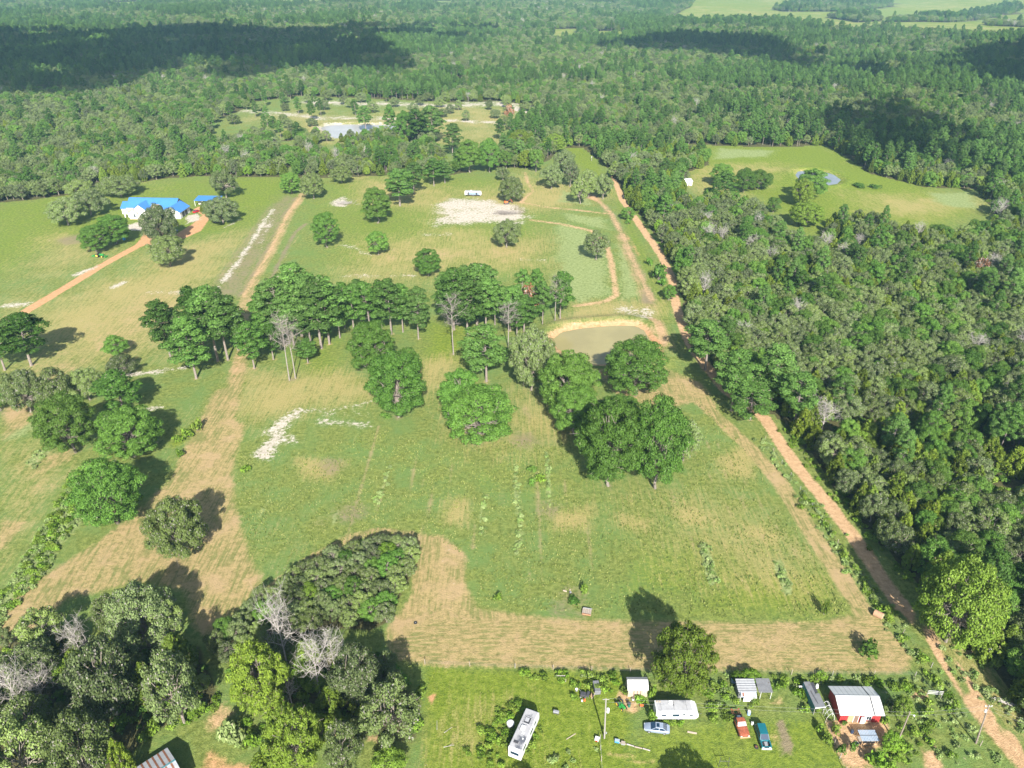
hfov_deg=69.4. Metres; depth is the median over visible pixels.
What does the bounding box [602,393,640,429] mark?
oak tree
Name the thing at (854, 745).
shrub
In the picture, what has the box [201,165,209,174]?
broadleaf tree
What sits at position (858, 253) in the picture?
pine tree
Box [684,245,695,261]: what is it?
pine tree
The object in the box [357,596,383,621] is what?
oak tree
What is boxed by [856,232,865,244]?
dead tree
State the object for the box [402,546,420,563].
oak tree
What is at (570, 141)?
broadleaf tree
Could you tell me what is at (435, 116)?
pine tree
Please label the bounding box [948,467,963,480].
cedar tree
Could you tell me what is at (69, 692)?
oak tree
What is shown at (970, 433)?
oak tree
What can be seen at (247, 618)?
oak tree
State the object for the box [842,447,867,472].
oak tree
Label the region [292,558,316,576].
oak tree
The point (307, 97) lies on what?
oak tree
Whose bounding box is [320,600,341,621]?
oak tree
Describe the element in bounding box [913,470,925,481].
cedar tree
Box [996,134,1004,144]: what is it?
pine tree
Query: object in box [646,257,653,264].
shrub
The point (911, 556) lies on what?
cedar tree
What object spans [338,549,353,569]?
oak tree
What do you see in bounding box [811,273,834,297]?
pine tree
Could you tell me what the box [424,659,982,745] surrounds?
wire fence
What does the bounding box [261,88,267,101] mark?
pine tree
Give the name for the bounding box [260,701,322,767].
cedar tree
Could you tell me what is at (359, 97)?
oak tree
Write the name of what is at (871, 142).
pine tree
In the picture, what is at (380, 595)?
oak tree
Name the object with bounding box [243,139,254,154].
pine tree
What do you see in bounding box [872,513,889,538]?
cedar tree
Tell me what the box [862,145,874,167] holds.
pine tree
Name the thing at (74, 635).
dead tree
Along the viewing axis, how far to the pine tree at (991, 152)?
483.31 m
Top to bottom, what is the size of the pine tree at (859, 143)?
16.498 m
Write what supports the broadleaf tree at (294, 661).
on the ground at (86, 304)
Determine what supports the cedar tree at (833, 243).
on the ground at (86, 304)
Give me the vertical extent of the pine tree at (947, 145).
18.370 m
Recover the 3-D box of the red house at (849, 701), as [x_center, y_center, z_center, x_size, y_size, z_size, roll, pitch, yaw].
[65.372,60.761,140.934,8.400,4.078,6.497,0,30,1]
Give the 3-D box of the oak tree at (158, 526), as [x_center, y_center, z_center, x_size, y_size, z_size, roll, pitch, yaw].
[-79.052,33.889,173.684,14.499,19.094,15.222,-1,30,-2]
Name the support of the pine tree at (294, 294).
on the ground at (86, 304)
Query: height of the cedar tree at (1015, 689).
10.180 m
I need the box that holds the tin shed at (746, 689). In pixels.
[735,679,756,701]
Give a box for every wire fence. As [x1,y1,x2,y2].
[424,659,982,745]
[765,437,932,666]
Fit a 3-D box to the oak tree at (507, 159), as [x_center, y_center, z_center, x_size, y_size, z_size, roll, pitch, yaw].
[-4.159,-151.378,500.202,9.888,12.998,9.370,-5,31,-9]
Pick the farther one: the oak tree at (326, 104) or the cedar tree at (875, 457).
the oak tree at (326, 104)
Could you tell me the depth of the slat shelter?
135.26 m
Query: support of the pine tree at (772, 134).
on the ground at (86, 304)
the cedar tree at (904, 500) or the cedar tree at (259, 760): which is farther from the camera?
the cedar tree at (904, 500)
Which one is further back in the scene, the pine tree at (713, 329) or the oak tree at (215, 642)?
the pine tree at (713, 329)
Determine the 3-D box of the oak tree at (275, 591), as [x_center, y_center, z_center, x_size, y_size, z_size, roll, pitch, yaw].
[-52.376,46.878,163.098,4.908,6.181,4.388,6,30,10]
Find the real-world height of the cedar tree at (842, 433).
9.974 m
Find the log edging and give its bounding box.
[619,742,649,750]
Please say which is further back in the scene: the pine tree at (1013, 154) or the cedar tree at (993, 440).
the pine tree at (1013, 154)
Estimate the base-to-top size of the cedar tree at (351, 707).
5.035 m
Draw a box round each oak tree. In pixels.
[0,368,43,412]
[0,626,14,646]
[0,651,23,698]
[0,679,27,703]
[0,691,53,745]
[0,709,59,767]
[8,637,59,683]
[11,739,27,757]
[12,605,66,645]
[19,697,41,722]
[26,390,98,452]
[27,366,75,408]
[38,705,113,767]
[40,706,54,724]
[43,196,87,224]
[51,701,69,722]
[58,673,73,691]
[59,634,139,721]
[59,640,82,657]
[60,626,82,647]
[62,178,93,195]
[62,456,147,527]
[64,688,83,705]
[66,367,103,399]
[69,187,110,214]
[76,223,111,252]
[90,592,120,630]
[92,404,165,460]
[95,173,140,195]
[96,214,130,243]
[102,579,182,653]
[124,651,145,674]
[137,202,179,242]
[139,494,208,566]
[139,646,201,724]
[144,234,185,266]
[145,595,184,642]
[177,653,196,674]
[191,672,210,691]
[200,195,239,223]
[202,629,224,652]
[209,112,220,120]
[209,169,238,197]
[212,616,234,639]
[213,640,235,663]
[225,113,240,123]
[226,618,249,641]
[231,610,252,628]
[232,633,254,652]
[240,598,260,616]
[241,100,250,108]
[249,620,269,638]
[251,584,272,600]
[251,598,274,618]
[252,630,272,647]
[256,103,266,110]
[256,604,281,629]
[263,585,286,602]
[266,631,293,657]
[270,594,295,613]
[270,614,290,632]
[273,574,294,593]
[278,114,287,120]
[279,172,300,193]
[279,611,306,634]
[280,103,288,110]
[281,117,293,126]
[282,565,302,583]
[283,583,308,603]
[283,602,302,621]
[290,575,309,593]
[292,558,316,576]
[296,598,318,620]
[299,170,324,198]
[301,568,326,585]
[302,93,310,101]
[303,606,326,629]
[305,118,317,125]
[309,555,331,577]
[310,211,339,246]
[310,591,332,609]
[313,577,332,593]
[319,100,329,109]
[320,90,331,99]
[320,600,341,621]
[321,544,342,562]
[321,585,342,602]
[322,719,364,767]
[324,641,379,704]
[326,558,347,578]
[327,685,346,704]
[328,165,352,182]
[332,573,350,594]
[332,646,355,661]
[336,594,359,613]
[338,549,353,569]
[338,608,359,628]
[339,95,347,104]
[342,540,361,555]
[342,564,364,586]
[342,719,359,742]
[343,575,363,595]
[344,97,353,107]
[344,320,394,372]
[347,551,367,573]
[347,717,369,741]
[352,590,372,614]
[354,92,366,102]
[355,580,376,596]
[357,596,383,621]
[357,671,420,748]
[359,537,376,554]
[360,186,391,222]
[360,566,379,583]
[363,556,383,577]
[364,350,426,417]
[365,544,380,559]
[366,101,379,112]
[368,533,391,547]
[368,579,395,600]
[372,601,395,622]
[374,590,398,611]
[374,664,388,684]
[376,553,398,578]
[378,649,397,668]
[381,667,403,682]
[385,547,409,566]
[385,574,408,595]
[386,564,405,583]
[387,534,407,550]
[388,97,399,106]
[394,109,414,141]
[395,555,416,576]
[399,536,419,554]
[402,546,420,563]
[407,102,419,111]
[412,248,441,275]
[415,95,424,103]
[421,92,432,99]
[433,99,445,105]
[436,367,478,419]
[437,109,447,116]
[439,383,518,444]
[445,103,454,113]
[454,99,461,109]
[455,139,481,172]
[461,109,469,119]
[478,138,500,172]
[485,99,492,107]
[489,109,500,117]
[492,218,521,246]
[498,115,508,122]
[498,176,524,201]
[500,151,511,167]
[502,97,510,104]
[508,323,555,390]
[519,101,531,109]
[528,149,543,167]
[538,349,601,410]
[539,164,563,188]
[548,384,597,435]
[553,148,575,172]
[573,396,646,486]
[577,169,598,197]
[594,173,614,198]
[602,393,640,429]
[603,335,669,396]
[621,207,636,218]
[631,392,695,488]
[662,284,676,299]
[709,163,734,183]
[734,168,755,191]
[746,169,773,188]
[796,168,830,194]
[813,430,843,456]
[816,341,843,360]
[818,365,839,385]
[818,436,848,463]
[826,377,854,397]
[833,394,866,419]
[835,353,855,364]
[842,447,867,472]
[845,435,872,452]
[845,445,872,471]
[856,474,891,496]
[860,375,889,393]
[868,448,889,472]
[879,357,908,375]
[880,523,915,554]
[890,377,919,402]
[891,472,919,496]
[904,480,937,508]
[905,460,930,482]
[909,380,940,400]
[915,410,951,437]
[918,535,961,569]
[923,458,953,485]
[923,471,950,496]
[924,352,948,370]
[932,355,962,376]
[935,512,969,540]
[937,530,967,550]
[938,538,973,555]
[940,378,970,394]
[943,481,982,508]
[945,553,965,562]
[946,388,974,412]
[946,484,981,517]
[947,528,986,557]
[951,472,987,492]
[952,398,986,432]
[952,427,983,453]
[966,456,994,481]
[967,474,993,499]
[970,506,1012,535]
[971,492,1002,518]
[974,529,1007,554]
[976,501,1001,523]
[978,526,1003,545]
[984,490,1023,517]
[986,501,1023,534]
[989,393,1015,410]
[991,589,1021,622]
[1001,579,1023,607]
[1004,561,1023,573]
[1005,632,1023,660]
[1006,350,1023,366]
[1006,645,1023,676]
[1008,484,1023,496]
[1008,496,1023,519]
[1008,609,1023,633]
[1010,518,1023,551]
[1012,594,1023,626]
[1016,536,1023,554]
[1019,689,1023,707]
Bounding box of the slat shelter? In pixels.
[857,730,878,745]
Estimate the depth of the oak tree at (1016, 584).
158.08 m
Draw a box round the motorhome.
[508,708,538,760]
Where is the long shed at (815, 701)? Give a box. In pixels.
[802,681,825,714]
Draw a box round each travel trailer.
[465,190,481,195]
[653,700,701,719]
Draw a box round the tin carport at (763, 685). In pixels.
[755,678,772,697]
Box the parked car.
[644,722,669,734]
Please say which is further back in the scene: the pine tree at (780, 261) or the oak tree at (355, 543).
the pine tree at (780, 261)
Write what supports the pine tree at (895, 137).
on the ground at (86, 304)
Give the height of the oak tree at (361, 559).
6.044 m
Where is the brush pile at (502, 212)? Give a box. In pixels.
[493,210,520,215]
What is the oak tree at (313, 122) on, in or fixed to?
on the ground at (86, 304)
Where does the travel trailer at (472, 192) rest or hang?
on the ground at (86, 304)
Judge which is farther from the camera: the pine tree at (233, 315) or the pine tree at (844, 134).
the pine tree at (844, 134)
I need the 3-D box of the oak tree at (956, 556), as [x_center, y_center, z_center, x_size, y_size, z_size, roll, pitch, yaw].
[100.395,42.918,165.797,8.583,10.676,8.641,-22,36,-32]
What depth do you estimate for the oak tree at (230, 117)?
633.01 m
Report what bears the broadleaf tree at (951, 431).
on the ground at (86, 304)
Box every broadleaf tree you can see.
[9,678,32,696]
[26,705,50,722]
[42,656,64,683]
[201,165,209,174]
[243,165,251,175]
[262,164,269,173]
[283,130,290,138]
[287,654,316,680]
[288,660,318,690]
[300,581,319,599]
[301,668,325,692]
[326,712,346,734]
[566,138,572,146]
[634,201,643,210]
[653,219,662,229]
[673,260,685,271]
[709,275,717,285]
[731,670,743,681]
[741,667,761,684]
[788,201,825,225]
[849,405,861,419]
[854,431,867,443]
[857,431,878,445]
[866,439,876,448]
[882,729,901,752]
[892,694,913,719]
[911,552,1012,651]
[912,400,927,414]
[935,421,953,439]
[935,492,958,512]
[937,431,952,445]
[965,416,979,430]
[969,361,983,373]
[971,390,982,401]
[975,176,984,184]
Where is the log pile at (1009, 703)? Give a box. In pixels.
[991,697,1017,706]
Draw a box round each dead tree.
[0,646,31,701]
[9,659,57,699]
[51,608,88,651]
[252,576,301,663]
[278,679,298,702]
[288,623,333,692]
[305,625,342,663]
[700,270,714,293]
[701,221,716,233]
[718,223,728,237]
[746,234,757,247]
[790,298,807,314]
[809,390,832,419]
[816,400,842,428]
[819,230,834,242]
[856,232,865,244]
[915,221,925,234]
[969,331,989,347]
[984,253,1002,266]
[993,195,1007,213]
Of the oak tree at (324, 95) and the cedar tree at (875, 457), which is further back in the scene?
the oak tree at (324, 95)
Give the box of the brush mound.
[330,200,356,205]
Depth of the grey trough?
144.87 m
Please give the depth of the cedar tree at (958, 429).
214.56 m
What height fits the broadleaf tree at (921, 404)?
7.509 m
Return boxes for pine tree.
[8,141,20,148]
[8,144,22,159]
[21,165,36,193]
[22,132,32,144]
[32,130,43,143]
[34,125,47,137]
[87,368,142,408]
[157,139,166,154]
[159,307,190,351]
[174,285,205,349]
[175,138,187,154]
[184,283,235,361]
[184,295,205,351]
[192,118,204,133]
[196,286,244,360]
[206,110,214,124]
[219,314,243,349]
[224,101,232,113]
[228,143,237,156]
[230,321,267,368]
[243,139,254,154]
[246,291,275,335]
[251,99,258,115]
[252,276,292,345]
[260,323,281,359]
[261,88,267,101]
[262,105,269,125]
[267,116,275,130]
[268,282,304,344]
[269,310,300,380]
[271,262,321,336]
[274,318,299,378]
[275,120,283,135]
[279,92,285,102]
[286,83,292,99]
[286,275,321,340]
[291,276,342,348]
[292,121,301,135]
[292,338,316,362]
[293,96,301,112]
[297,80,303,95]
[305,100,315,115]
[306,274,346,344]
[310,90,317,105]
[315,98,323,111]
[329,286,347,337]
[335,85,341,94]
[336,282,352,327]
[340,284,366,326]
[348,279,369,320]
[350,99,358,114]
[350,280,381,321]
[356,105,371,128]
[365,279,389,326]
[366,94,370,103]
[370,278,408,334]
[375,146,384,172]
[381,146,390,170]
[382,87,389,102]
[382,104,395,129]
[386,141,394,158]
[386,283,410,331]
[401,285,429,338]
[404,108,427,133]
[406,143,418,157]
[420,105,446,132]
[430,271,451,319]
[434,267,475,329]
[436,293,466,354]
[442,123,463,155]
[447,278,486,333]
[456,90,462,100]
[457,264,467,274]
[457,323,510,381]
[460,262,498,324]
[470,274,501,324]
[470,307,489,324]
[484,277,505,324]
[494,118,504,133]
[495,285,527,330]
[495,300,521,342]
[498,133,507,146]
[503,299,528,333]
[505,138,515,151]
[507,112,513,126]
[510,294,542,331]
[512,119,521,131]
[512,268,533,298]
[514,139,524,153]
[529,268,544,302]
[533,127,544,140]
[533,281,554,323]
[538,127,546,140]
[549,271,575,318]
[549,275,565,318]
[594,109,604,124]
[601,126,608,136]
[605,140,615,152]
[615,131,623,145]
[620,151,632,164]
[627,128,634,144]
[631,129,640,145]
[631,168,640,188]
[644,167,654,183]
[649,173,659,187]
[654,112,663,122]
[656,167,663,178]
[656,192,672,216]
[660,157,671,170]
[660,188,673,202]
[661,175,672,188]
[663,104,670,116]
[664,126,673,141]
[670,171,681,188]
[672,163,685,182]
[674,122,685,135]
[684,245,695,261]
[684,319,731,370]
[694,139,706,148]
[699,106,707,118]
[710,178,721,195]
[713,348,759,410]
[715,170,738,191]
[717,314,734,341]
[720,319,735,347]
[729,378,778,419]
[738,217,751,241]
[742,119,751,134]
[742,217,752,232]
[748,124,757,136]
[752,342,801,405]
[755,283,771,309]
[770,126,779,145]
[772,220,787,236]
[772,258,787,280]
[778,370,820,419]
[782,280,794,293]
[787,256,802,281]
[791,226,805,251]
[792,270,809,288]
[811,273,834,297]
[815,245,831,270]
[830,373,854,412]
[831,113,843,125]
[832,119,845,132]
[836,128,846,139]
[836,204,849,223]
[845,242,862,257]
[847,135,859,156]
[850,246,868,266]
[853,138,865,153]
[860,133,869,150]
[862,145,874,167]
[863,214,873,228]
[865,140,875,156]
[869,224,887,246]
[870,142,882,159]
[879,205,890,225]
[881,141,894,158]
[881,411,910,447]
[892,429,917,468]
[893,134,903,145]
[894,141,904,159]
[895,246,913,264]
[895,260,917,284]
[898,143,909,156]
[900,116,911,125]
[900,151,909,165]
[903,153,914,174]
[905,144,918,160]
[915,133,925,151]
[917,116,926,124]
[924,119,932,129]
[924,139,936,154]
[924,156,935,168]
[932,382,954,414]
[938,132,948,142]
[941,138,954,153]
[944,144,956,161]
[946,122,956,136]
[952,142,967,157]
[956,149,964,166]
[960,240,978,266]
[962,130,974,140]
[967,117,977,128]
[973,129,983,142]
[973,145,984,163]
[973,266,991,293]
[976,547,1015,589]
[977,270,998,297]
[979,118,989,128]
[981,144,988,158]
[981,267,1000,291]
[983,148,998,165]
[984,123,992,134]
[986,169,1004,198]
[988,289,1008,314]
[988,401,1011,436]
[993,150,1002,166]
[994,129,1003,144]
[995,125,1008,138]
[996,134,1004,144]
[996,155,1013,172]
[996,253,1014,274]
[996,401,1023,445]
[997,146,1006,156]
[998,158,1008,177]
[1002,267,1023,297]
[1003,375,1023,401]
[1007,189,1021,204]
[1008,158,1021,172]
[1010,152,1018,159]
[1010,258,1023,276]
[1010,563,1023,593]
[1011,140,1023,148]
[1011,406,1023,445]
[1014,236,1023,254]
[1016,128,1023,134]
[1018,201,1023,217]
[1019,145,1023,159]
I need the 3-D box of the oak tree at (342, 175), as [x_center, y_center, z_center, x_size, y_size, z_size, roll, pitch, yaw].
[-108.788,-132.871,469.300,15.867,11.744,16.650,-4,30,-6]
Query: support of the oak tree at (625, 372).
on the ground at (86, 304)
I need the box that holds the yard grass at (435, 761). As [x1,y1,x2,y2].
[425,667,621,767]
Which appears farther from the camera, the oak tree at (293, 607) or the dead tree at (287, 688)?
the oak tree at (293, 607)
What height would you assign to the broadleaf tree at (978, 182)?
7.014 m
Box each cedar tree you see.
[106,737,137,767]
[224,638,290,718]
[249,752,273,767]
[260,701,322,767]
[304,702,320,722]
[313,713,332,744]
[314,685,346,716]
[347,692,365,716]
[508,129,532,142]
[517,150,531,168]
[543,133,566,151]
[631,193,641,209]
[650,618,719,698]
[663,240,674,257]
[679,220,686,231]
[686,282,699,300]
[688,232,696,242]
[692,282,702,297]
[693,240,700,246]
[711,293,718,300]
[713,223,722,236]
[724,296,731,304]
[733,291,744,301]
[766,259,774,268]
[766,275,773,284]
[776,270,787,283]
[781,401,797,417]
[790,407,812,438]
[792,178,814,201]
[801,405,822,429]
[804,424,822,450]
[812,369,820,379]
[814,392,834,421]
[816,389,826,413]
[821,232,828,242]
[821,364,830,377]
[823,217,833,231]
[824,452,844,483]
[830,238,838,248]
[831,219,840,232]
[835,429,845,449]
[837,456,857,475]
[840,220,853,235]
[841,470,858,493]
[846,420,861,443]
[848,385,859,405]
[849,489,868,517]
[851,481,868,502]
[855,212,864,218]
[857,369,871,385]
[858,380,870,395]
[860,418,877,436]
[863,484,878,511]
[865,238,871,246]
[865,254,871,263]
[868,455,880,478]
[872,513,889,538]
[874,416,886,440]
[875,467,891,486]
[878,387,891,406]
[878,431,898,454]
[880,484,902,508]
[882,354,894,367]
[882,470,908,494]
[884,442,901,460]
[885,401,908,418]
[889,311,900,319]
[890,372,902,393]
[891,498,907,520]
[895,389,904,398]
[898,490,917,514]
[899,511,912,541]
[901,543,920,570]
[905,438,922,454]
[906,375,924,402]
[908,407,923,429]
[910,229,918,241]
[910,412,932,432]
[910,522,932,550]
[911,279,923,300]
[912,500,938,527]
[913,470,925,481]
[915,450,932,464]
[918,229,927,243]
[920,532,939,561]
[922,500,943,521]
[922,516,946,537]
[923,370,933,391]
[923,549,953,590]
[924,239,934,247]
[925,373,939,391]
[925,449,938,471]
[935,484,949,498]
[938,229,946,236]
[940,374,952,384]
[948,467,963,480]
[950,427,961,446]
[950,454,968,472]
[950,471,963,481]
[951,448,972,468]
[952,476,966,483]
[953,369,969,379]
[956,231,961,238]
[966,379,978,397]
[966,398,984,426]
[970,465,985,489]
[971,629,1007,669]
[975,400,993,413]
[979,436,998,463]
[982,416,991,435]
[983,445,1005,471]
[987,436,1000,464]
[990,624,1022,657]
[992,486,1004,501]
[994,332,1005,342]
[998,446,1023,477]
[999,348,1014,365]
[1005,673,1023,708]
[1012,218,1019,226]
[1013,250,1021,257]
[1015,460,1023,479]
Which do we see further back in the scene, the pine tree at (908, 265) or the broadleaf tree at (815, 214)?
the broadleaf tree at (815, 214)
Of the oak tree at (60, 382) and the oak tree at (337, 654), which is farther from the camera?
the oak tree at (60, 382)
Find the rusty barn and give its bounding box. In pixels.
[137,748,178,767]
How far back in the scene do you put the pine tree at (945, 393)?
219.51 m
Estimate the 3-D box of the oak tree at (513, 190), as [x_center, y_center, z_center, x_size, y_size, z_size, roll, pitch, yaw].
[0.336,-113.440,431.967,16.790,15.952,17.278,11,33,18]
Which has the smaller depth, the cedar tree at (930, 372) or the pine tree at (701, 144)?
the cedar tree at (930, 372)
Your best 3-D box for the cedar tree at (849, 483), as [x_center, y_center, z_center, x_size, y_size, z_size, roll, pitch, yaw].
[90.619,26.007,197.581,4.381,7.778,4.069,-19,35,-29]
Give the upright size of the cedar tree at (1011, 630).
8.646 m
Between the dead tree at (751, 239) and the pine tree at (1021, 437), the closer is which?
the pine tree at (1021, 437)
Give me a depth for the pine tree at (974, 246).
327.69 m
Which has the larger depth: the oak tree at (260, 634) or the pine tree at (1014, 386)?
the pine tree at (1014, 386)
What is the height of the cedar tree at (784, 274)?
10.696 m
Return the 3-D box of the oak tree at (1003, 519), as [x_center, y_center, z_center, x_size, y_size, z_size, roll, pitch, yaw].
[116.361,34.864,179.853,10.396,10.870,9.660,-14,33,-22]
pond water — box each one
[321,124,395,137]
[553,325,650,363]
[796,171,840,184]
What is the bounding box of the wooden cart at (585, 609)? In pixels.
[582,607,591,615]
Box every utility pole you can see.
[603,698,609,738]
[897,711,914,740]
[975,704,992,743]
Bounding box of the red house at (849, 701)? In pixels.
[828,686,884,723]
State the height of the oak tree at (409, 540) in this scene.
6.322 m
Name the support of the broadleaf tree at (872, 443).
on the ground at (86, 304)
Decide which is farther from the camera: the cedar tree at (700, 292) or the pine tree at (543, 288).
the cedar tree at (700, 292)
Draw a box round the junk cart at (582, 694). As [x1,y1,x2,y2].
[579,689,586,698]
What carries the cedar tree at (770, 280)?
on the ground at (86, 304)
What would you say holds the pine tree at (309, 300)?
on the ground at (86, 304)
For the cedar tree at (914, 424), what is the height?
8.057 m
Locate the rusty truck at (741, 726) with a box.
[731,708,749,738]
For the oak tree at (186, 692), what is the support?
on the ground at (86, 304)
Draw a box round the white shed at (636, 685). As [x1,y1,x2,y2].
[626,677,648,696]
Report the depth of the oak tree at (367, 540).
176.01 m
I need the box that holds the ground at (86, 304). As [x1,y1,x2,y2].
[0,0,1023,767]
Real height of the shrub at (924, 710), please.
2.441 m
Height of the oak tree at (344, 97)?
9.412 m
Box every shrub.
[143,716,161,736]
[171,435,184,442]
[175,448,184,456]
[180,428,193,437]
[190,417,201,430]
[190,699,206,720]
[240,464,250,472]
[243,734,262,750]
[379,411,391,418]
[492,593,501,600]
[527,465,536,472]
[528,477,535,485]
[535,474,546,482]
[568,594,579,605]
[580,583,587,593]
[635,694,646,703]
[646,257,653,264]
[647,709,657,721]
[648,684,656,698]
[652,263,666,279]
[657,278,666,285]
[821,598,829,614]
[836,743,846,755]
[850,741,858,751]
[857,637,878,659]
[864,748,888,767]
[879,604,891,611]
[880,715,889,724]
[895,744,907,753]
[921,707,933,715]
[924,697,934,705]
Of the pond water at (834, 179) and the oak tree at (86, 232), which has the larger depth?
the pond water at (834, 179)
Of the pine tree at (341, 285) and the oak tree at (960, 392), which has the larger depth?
the pine tree at (341, 285)
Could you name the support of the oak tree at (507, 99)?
on the ground at (86, 304)
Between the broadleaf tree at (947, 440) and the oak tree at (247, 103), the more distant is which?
the oak tree at (247, 103)
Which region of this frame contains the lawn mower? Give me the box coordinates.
[615,699,626,711]
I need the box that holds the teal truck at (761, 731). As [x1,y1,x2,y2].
[755,723,771,749]
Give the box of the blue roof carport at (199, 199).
[194,195,221,205]
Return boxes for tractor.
[92,252,107,257]
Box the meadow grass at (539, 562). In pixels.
[235,401,845,620]
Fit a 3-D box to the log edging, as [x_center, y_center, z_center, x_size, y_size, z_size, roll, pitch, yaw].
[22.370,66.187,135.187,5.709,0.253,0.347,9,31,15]
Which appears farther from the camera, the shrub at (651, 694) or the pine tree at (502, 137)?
the pine tree at (502, 137)
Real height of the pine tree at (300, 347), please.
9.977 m
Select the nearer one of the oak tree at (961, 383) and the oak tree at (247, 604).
the oak tree at (247, 604)
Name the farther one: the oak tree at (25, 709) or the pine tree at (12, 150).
the pine tree at (12, 150)
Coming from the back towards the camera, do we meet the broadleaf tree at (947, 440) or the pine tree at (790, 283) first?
the pine tree at (790, 283)
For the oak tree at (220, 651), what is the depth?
149.28 m
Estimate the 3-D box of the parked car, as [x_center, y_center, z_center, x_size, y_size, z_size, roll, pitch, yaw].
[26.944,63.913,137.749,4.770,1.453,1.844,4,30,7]
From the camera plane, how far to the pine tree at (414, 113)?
554.59 m
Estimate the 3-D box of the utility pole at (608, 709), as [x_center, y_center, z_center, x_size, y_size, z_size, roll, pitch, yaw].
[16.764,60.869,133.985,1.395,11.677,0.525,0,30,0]
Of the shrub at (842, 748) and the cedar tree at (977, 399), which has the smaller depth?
the shrub at (842, 748)
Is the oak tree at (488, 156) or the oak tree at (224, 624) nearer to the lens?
the oak tree at (224, 624)
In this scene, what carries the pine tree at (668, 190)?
on the ground at (86, 304)
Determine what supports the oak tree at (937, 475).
on the ground at (86, 304)
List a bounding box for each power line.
[611,698,1007,713]
[614,702,1021,722]
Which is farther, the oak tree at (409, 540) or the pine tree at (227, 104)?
the pine tree at (227, 104)
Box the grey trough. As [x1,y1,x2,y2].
[593,680,600,694]
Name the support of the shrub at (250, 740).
on the ground at (86, 304)
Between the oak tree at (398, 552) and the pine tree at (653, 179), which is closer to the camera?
the oak tree at (398, 552)
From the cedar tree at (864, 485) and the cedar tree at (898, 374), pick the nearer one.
the cedar tree at (864, 485)
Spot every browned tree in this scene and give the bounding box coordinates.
[504,104,514,117]
[522,282,539,319]
[975,256,991,268]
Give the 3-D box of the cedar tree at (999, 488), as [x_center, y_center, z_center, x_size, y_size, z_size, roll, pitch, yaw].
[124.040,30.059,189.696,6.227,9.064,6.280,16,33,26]
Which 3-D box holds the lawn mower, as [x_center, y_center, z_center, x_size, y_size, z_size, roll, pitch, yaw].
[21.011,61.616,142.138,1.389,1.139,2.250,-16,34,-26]
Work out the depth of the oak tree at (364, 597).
159.91 m
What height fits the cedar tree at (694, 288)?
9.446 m
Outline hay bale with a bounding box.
[873,609,883,619]
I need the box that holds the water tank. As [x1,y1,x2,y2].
[507,720,513,728]
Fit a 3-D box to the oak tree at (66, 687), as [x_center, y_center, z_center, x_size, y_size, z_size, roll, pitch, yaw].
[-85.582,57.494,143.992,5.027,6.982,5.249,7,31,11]
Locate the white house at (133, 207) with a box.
[120,197,189,219]
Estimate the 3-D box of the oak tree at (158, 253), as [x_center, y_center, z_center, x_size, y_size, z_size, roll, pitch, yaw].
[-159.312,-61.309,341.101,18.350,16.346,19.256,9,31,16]
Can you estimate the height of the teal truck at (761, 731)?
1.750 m
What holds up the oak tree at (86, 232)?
on the ground at (86, 304)
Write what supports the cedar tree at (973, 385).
on the ground at (86, 304)
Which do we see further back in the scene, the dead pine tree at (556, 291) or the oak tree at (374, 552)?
the dead pine tree at (556, 291)
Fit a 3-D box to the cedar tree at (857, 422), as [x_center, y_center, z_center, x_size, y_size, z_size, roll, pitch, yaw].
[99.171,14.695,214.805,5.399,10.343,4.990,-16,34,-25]
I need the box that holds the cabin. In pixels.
[685,178,692,185]
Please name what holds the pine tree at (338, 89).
on the ground at (86, 304)
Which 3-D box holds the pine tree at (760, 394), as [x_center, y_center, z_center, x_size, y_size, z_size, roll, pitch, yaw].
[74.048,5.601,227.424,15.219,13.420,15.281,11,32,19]
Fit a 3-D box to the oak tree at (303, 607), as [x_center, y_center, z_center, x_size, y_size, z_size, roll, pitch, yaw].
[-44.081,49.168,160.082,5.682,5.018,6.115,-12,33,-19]
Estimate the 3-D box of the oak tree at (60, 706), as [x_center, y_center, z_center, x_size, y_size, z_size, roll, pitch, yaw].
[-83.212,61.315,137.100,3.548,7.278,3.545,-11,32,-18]
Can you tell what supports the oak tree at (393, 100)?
on the ground at (86, 304)
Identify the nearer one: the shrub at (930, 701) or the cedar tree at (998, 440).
the shrub at (930, 701)

